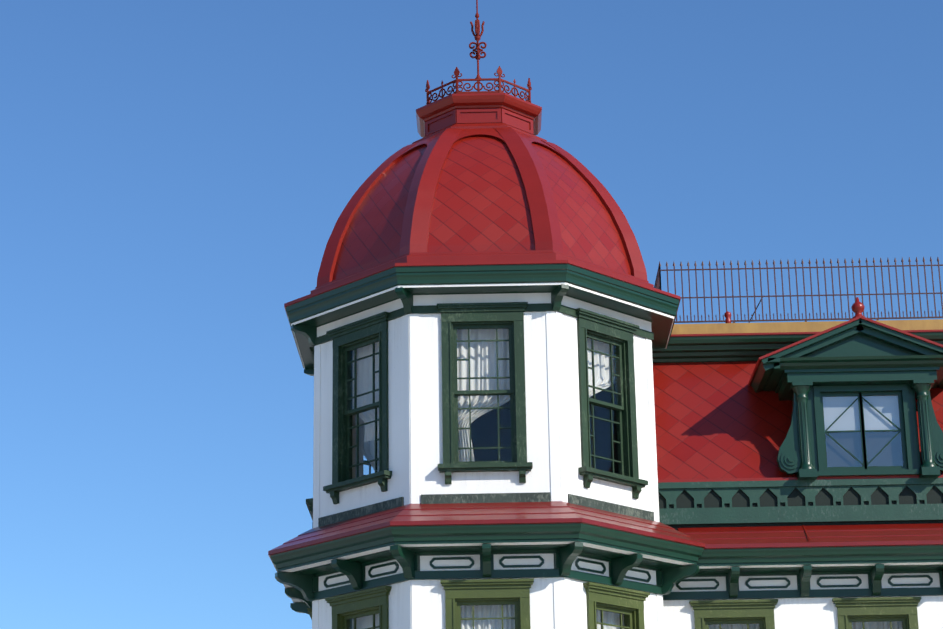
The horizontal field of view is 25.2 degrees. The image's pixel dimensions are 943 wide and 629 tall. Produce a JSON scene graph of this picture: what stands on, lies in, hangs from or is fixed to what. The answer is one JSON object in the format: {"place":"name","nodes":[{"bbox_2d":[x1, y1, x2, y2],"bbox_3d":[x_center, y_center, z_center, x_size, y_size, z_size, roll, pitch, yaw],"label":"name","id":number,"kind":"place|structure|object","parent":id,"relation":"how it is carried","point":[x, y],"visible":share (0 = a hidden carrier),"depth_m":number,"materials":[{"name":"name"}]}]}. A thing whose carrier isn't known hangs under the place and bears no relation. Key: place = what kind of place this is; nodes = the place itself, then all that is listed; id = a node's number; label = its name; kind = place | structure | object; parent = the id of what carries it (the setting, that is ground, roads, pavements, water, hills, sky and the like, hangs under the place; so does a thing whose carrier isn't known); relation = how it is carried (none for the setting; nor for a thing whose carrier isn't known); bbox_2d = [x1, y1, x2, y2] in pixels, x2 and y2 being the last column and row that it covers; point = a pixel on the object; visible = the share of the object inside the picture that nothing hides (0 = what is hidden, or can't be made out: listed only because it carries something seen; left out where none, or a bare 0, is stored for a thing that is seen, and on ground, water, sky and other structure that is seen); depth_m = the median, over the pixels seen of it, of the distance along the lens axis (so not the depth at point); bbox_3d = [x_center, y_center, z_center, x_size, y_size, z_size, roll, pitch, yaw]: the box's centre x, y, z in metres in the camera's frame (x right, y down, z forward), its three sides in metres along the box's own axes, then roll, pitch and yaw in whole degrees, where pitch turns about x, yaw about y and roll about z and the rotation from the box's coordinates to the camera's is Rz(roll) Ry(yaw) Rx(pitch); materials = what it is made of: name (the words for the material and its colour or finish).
{"place":"outdoors","nodes":[
{"label":"outdoors","id":0,"kind":"place"},
{"bbox_2d":[0,0,942,628],"label":"sky","id":1,"kind":"structure","parent":0,"point":[175,175],"materials":[{"name":"blue"}]},
{"label":"ground","id":2,"kind":"structure","parent":0,"visible":0},
{"bbox_2d":[306,302,663,628],"bbox_3d":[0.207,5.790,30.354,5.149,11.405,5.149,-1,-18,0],"label":"turret walls","id":3,"kind":"structure","parent":2,"relation":"on","point":[416,404],"depth_m":29.44,"materials":[{"name":"white paint"}]},
{"bbox_2d":[317,93,646,285],"bbox_3d":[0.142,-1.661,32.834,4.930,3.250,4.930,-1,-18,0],"label":"dome","id":4,"kind":"structure","parent":3,"relation":"on","point":[479,172],"depth_m":31.13,"materials":[{"name":"red"}]},
{"bbox_2d":[425,0,531,104],"bbox_3d":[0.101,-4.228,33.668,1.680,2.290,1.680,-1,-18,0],"label":"crown finial","id":5,"kind":"object","parent":4,"relation":"on","point":[478,57],"visible":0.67,"depth_m":32.85,"materials":[{"name":"red paint"}]},
{"bbox_2d":[284,250,680,375],"bbox_3d":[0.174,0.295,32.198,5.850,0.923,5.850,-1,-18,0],"label":"cornice","id":6,"kind":"structure","parent":3,"relation":"attached to","point":[407,282],"depth_m":29.89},
{"bbox_2d":[268,501,704,613],"bbox_3d":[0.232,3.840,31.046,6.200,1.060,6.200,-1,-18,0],"label":"cornice","id":7,"kind":"structure","parent":3,"relation":"on","point":[407,536],"depth_m":28.64,"materials":[{"name":"green paint"}]},
{"bbox_2d":[658,486,942,628],"bbox_3d":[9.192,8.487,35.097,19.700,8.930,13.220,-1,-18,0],"label":"facade","id":8,"kind":"structure","parent":2,"relation":"on","point":[762,575],"depth_m":30.22,"materials":[{"name":"white paint"}]},
{"bbox_2d":[347,328,902,628],"bbox_3d":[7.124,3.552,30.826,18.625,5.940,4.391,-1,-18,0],"label":"window glass","id":9,"kind":"object","parent":8,"relation":"in","point":[896,423],"visible":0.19,"depth_m":30.94,"materials":[{"name":"clear glass"}]},
{"bbox_2d":[352,329,902,628],"bbox_3d":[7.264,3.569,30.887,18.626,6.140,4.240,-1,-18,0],"label":"curtains","id":10,"kind":"object","parent":8,"relation":"attached to","point":[366,374],"depth_m":29.77,"materials":[{"name":"white fabric"}]},
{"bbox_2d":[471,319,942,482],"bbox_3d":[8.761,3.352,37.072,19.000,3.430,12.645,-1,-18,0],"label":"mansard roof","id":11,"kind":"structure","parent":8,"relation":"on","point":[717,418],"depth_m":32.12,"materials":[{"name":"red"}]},
{"bbox_2d":[654,256,942,322],"bbox_3d":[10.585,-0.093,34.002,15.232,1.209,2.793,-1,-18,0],"label":"roof cresting","id":12,"kind":"object","parent":11,"relation":"on","point":[727,314],"visible":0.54,"depth_m":33.06,"materials":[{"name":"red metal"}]},
{"bbox_2d":[658,478,942,524],"bbox_3d":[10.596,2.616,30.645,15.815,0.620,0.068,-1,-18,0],"label":"decorative frieze","id":13,"kind":"object","parent":8,"relation":"attached to","point":[782,490],"visible":0.94,"depth_m":30.67,"materials":[{"name":"green wood"}]},
{"bbox_2d":[748,297,942,479],"bbox_3d":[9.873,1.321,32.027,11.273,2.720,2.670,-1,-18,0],"label":"dormers","id":14,"kind":"object","parent":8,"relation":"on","point":[858,355],"visible":0.96,"depth_m":31.04,"materials":[{"name":"green paint"}]}
]}

